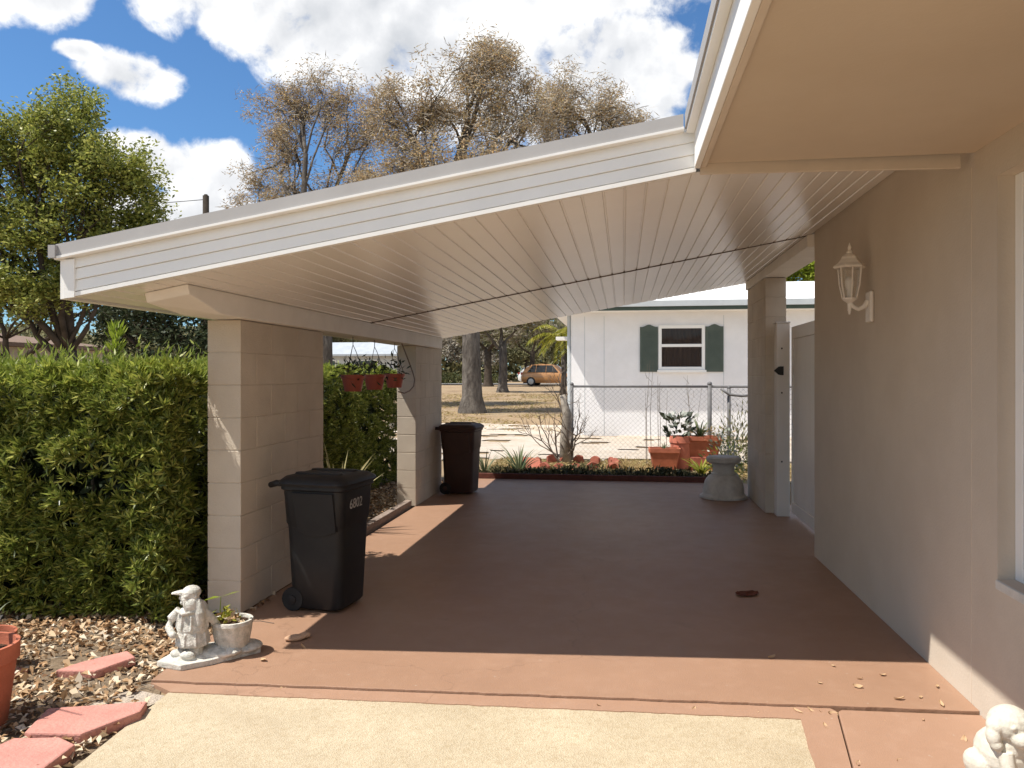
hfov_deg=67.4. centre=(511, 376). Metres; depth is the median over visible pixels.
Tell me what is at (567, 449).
bare shrub
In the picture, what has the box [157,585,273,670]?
garden statue
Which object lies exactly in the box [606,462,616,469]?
edging brick
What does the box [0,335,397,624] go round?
hedge
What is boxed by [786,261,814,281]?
lime green tree
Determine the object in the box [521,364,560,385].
parked car
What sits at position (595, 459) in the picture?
edging brick
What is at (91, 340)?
distant wood
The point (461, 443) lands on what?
trash bin
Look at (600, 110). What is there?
oak tree
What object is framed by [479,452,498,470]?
spiky plant
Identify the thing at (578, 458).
edging brick
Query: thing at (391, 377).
hanging pot
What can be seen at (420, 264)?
carport
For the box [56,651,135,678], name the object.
flagstone
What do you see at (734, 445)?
pale flower bush
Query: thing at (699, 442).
flower pot
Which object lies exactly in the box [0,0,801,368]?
sky
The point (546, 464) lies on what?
edging brick
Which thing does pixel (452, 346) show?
street tree
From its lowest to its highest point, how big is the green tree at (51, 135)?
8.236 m
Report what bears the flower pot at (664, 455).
on the planting bed at (490, 460)
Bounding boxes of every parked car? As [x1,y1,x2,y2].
[518,365,560,382]
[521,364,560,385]
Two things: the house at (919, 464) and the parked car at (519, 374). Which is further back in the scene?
the parked car at (519, 374)
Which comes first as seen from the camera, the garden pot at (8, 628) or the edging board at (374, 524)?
the garden pot at (8, 628)
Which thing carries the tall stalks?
on the planting bed at (490, 460)
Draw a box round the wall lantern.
[833,243,873,322]
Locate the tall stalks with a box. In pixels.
[644,366,701,463]
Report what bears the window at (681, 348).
in the neighbour house at (698, 338)
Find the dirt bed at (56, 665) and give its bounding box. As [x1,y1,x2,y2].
[0,478,443,767]
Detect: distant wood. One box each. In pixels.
[0,318,566,381]
[1,323,201,362]
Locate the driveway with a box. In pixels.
[74,693,814,767]
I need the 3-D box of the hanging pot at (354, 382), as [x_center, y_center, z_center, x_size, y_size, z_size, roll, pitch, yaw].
[-1.398,-0.106,6.595,0.391,0.492,0.386,0,0,26]
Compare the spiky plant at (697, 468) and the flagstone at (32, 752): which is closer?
the flagstone at (32, 752)
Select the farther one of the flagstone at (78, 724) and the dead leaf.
the dead leaf
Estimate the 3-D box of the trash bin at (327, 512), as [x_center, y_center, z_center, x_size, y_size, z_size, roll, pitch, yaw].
[-1.185,1.002,4.795,0.555,0.835,0.494,0,0,15]
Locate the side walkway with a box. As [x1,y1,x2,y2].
[838,710,985,767]
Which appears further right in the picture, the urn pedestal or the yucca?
the urn pedestal
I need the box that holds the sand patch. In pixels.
[390,435,790,462]
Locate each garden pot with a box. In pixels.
[0,602,17,633]
[0,632,20,726]
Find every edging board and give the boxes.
[366,500,411,536]
[479,473,706,482]
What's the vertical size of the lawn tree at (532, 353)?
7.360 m
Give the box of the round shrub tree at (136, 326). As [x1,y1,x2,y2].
[74,304,207,360]
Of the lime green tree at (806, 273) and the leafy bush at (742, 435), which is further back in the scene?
the lime green tree at (806, 273)
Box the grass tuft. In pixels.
[614,455,643,468]
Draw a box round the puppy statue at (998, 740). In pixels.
[963,704,1023,767]
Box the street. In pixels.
[442,383,558,383]
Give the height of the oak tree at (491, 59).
14.454 m
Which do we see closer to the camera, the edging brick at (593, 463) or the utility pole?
the edging brick at (593, 463)
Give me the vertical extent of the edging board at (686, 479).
0.175 m
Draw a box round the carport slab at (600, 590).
[151,479,979,714]
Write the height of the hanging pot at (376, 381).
0.472 m
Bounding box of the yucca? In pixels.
[323,441,380,478]
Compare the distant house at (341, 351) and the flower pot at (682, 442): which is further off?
the distant house at (341, 351)
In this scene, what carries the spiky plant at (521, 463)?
on the planting bed at (490, 460)
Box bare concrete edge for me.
[87,690,163,705]
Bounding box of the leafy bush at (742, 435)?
[702,392,747,472]
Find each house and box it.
[0,333,111,365]
[332,342,397,370]
[556,281,814,436]
[685,0,1023,719]
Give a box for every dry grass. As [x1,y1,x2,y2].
[381,393,561,431]
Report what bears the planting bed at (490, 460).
on the ground at (486, 391)
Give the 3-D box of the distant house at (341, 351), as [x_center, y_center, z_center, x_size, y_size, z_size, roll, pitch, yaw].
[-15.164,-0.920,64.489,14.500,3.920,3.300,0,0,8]
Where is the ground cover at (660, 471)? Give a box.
[479,460,711,476]
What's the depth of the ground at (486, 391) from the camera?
30.38 m
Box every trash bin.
[268,468,375,610]
[435,422,483,493]
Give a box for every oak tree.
[219,52,396,365]
[329,16,571,413]
[508,54,658,148]
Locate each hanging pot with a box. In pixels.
[330,345,372,391]
[357,340,396,389]
[379,343,414,393]
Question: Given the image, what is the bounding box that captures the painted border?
[151,683,850,767]
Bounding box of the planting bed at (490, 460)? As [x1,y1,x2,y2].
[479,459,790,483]
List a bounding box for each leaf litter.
[0,586,274,767]
[367,479,443,520]
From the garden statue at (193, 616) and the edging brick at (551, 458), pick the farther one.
the edging brick at (551, 458)
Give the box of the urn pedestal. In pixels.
[700,455,747,500]
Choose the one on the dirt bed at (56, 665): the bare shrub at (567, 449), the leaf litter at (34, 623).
the leaf litter at (34, 623)
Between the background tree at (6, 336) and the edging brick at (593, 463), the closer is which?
the edging brick at (593, 463)
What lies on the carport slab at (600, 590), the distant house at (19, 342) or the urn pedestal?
the urn pedestal
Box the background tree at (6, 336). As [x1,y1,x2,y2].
[0,229,133,357]
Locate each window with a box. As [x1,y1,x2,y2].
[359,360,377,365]
[657,325,705,371]
[995,171,1023,604]
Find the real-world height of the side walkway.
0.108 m
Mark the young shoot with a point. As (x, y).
(115, 331)
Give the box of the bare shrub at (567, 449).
[516,365,596,463]
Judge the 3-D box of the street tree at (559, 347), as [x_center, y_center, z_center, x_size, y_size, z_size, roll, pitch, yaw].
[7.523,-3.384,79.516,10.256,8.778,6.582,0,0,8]
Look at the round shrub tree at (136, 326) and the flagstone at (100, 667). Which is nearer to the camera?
the flagstone at (100, 667)
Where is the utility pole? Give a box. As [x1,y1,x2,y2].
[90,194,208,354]
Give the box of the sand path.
[381,423,560,435]
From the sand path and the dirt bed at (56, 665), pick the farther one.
the sand path
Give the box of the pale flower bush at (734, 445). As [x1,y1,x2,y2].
[699,423,747,481]
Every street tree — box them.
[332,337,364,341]
[440,335,510,367]
[480,318,562,382]
[547,325,566,362]
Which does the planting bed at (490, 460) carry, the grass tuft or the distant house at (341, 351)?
the grass tuft
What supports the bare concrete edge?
on the dirt bed at (56, 665)
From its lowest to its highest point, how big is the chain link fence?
1.541 m
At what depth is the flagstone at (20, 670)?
3.73 m
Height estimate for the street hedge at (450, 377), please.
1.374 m
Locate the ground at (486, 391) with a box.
[160,379,851,767]
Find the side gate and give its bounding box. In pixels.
[773,320,814,530]
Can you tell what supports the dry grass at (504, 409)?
on the ground at (486, 391)
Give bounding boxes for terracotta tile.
[523,457,539,467]
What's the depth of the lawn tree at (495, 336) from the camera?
56.58 m
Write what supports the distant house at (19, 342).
on the ground at (486, 391)
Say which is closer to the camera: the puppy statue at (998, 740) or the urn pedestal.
the puppy statue at (998, 740)
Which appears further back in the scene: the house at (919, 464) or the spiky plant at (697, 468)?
the spiky plant at (697, 468)
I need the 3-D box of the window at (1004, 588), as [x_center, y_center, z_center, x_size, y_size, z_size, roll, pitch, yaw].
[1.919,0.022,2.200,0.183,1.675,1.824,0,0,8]
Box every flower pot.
[648,443,680,469]
[659,410,699,468]
[682,418,735,456]
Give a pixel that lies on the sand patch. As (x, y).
(530, 444)
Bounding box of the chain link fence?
[570,381,790,459]
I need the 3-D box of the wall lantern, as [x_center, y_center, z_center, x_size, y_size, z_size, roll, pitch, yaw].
[2.081,-0.576,4.695,0.225,0.489,0.166,0,0,8]
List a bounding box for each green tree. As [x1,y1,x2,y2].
[0,66,181,361]
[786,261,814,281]
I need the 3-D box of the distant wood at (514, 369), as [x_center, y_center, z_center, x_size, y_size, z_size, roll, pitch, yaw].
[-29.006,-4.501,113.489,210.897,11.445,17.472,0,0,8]
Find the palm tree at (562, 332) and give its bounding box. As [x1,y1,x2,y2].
[526,324,566,394]
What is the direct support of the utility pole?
on the ground at (486, 391)
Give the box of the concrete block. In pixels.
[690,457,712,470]
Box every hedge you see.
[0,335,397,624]
[441,372,498,383]
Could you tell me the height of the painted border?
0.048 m
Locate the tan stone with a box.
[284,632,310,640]
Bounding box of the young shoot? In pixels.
[103,319,127,360]
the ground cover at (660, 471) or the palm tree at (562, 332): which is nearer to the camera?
the ground cover at (660, 471)
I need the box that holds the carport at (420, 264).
[48,114,895,612]
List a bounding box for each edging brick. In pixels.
[539,462,549,467]
[546,455,556,463]
[573,455,583,462]
[587,461,598,470]
[590,456,599,462]
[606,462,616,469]
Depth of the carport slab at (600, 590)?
4.55 m
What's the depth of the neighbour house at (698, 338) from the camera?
18.46 m
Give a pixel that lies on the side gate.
(803, 422)
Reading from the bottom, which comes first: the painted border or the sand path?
the painted border
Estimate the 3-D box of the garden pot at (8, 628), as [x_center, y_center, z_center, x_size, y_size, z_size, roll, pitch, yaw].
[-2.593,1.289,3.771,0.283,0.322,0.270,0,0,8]
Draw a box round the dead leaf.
[736,590,758,595]
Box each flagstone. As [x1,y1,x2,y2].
[0,737,74,767]
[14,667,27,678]
[25,702,146,744]
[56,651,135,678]
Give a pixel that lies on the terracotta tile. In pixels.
(536, 464)
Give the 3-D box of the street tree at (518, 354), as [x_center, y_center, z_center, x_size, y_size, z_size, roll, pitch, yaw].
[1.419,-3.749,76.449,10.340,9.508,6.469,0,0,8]
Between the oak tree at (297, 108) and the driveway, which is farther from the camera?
the oak tree at (297, 108)
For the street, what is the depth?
70.50 m
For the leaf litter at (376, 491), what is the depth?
9.05 m
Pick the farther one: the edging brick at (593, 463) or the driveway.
the edging brick at (593, 463)
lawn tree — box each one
[450,326,526,386]
[480,319,548,392]
[504,318,565,385]
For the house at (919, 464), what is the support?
on the ground at (486, 391)
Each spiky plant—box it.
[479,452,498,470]
[487,440,548,469]
[680,455,712,473]

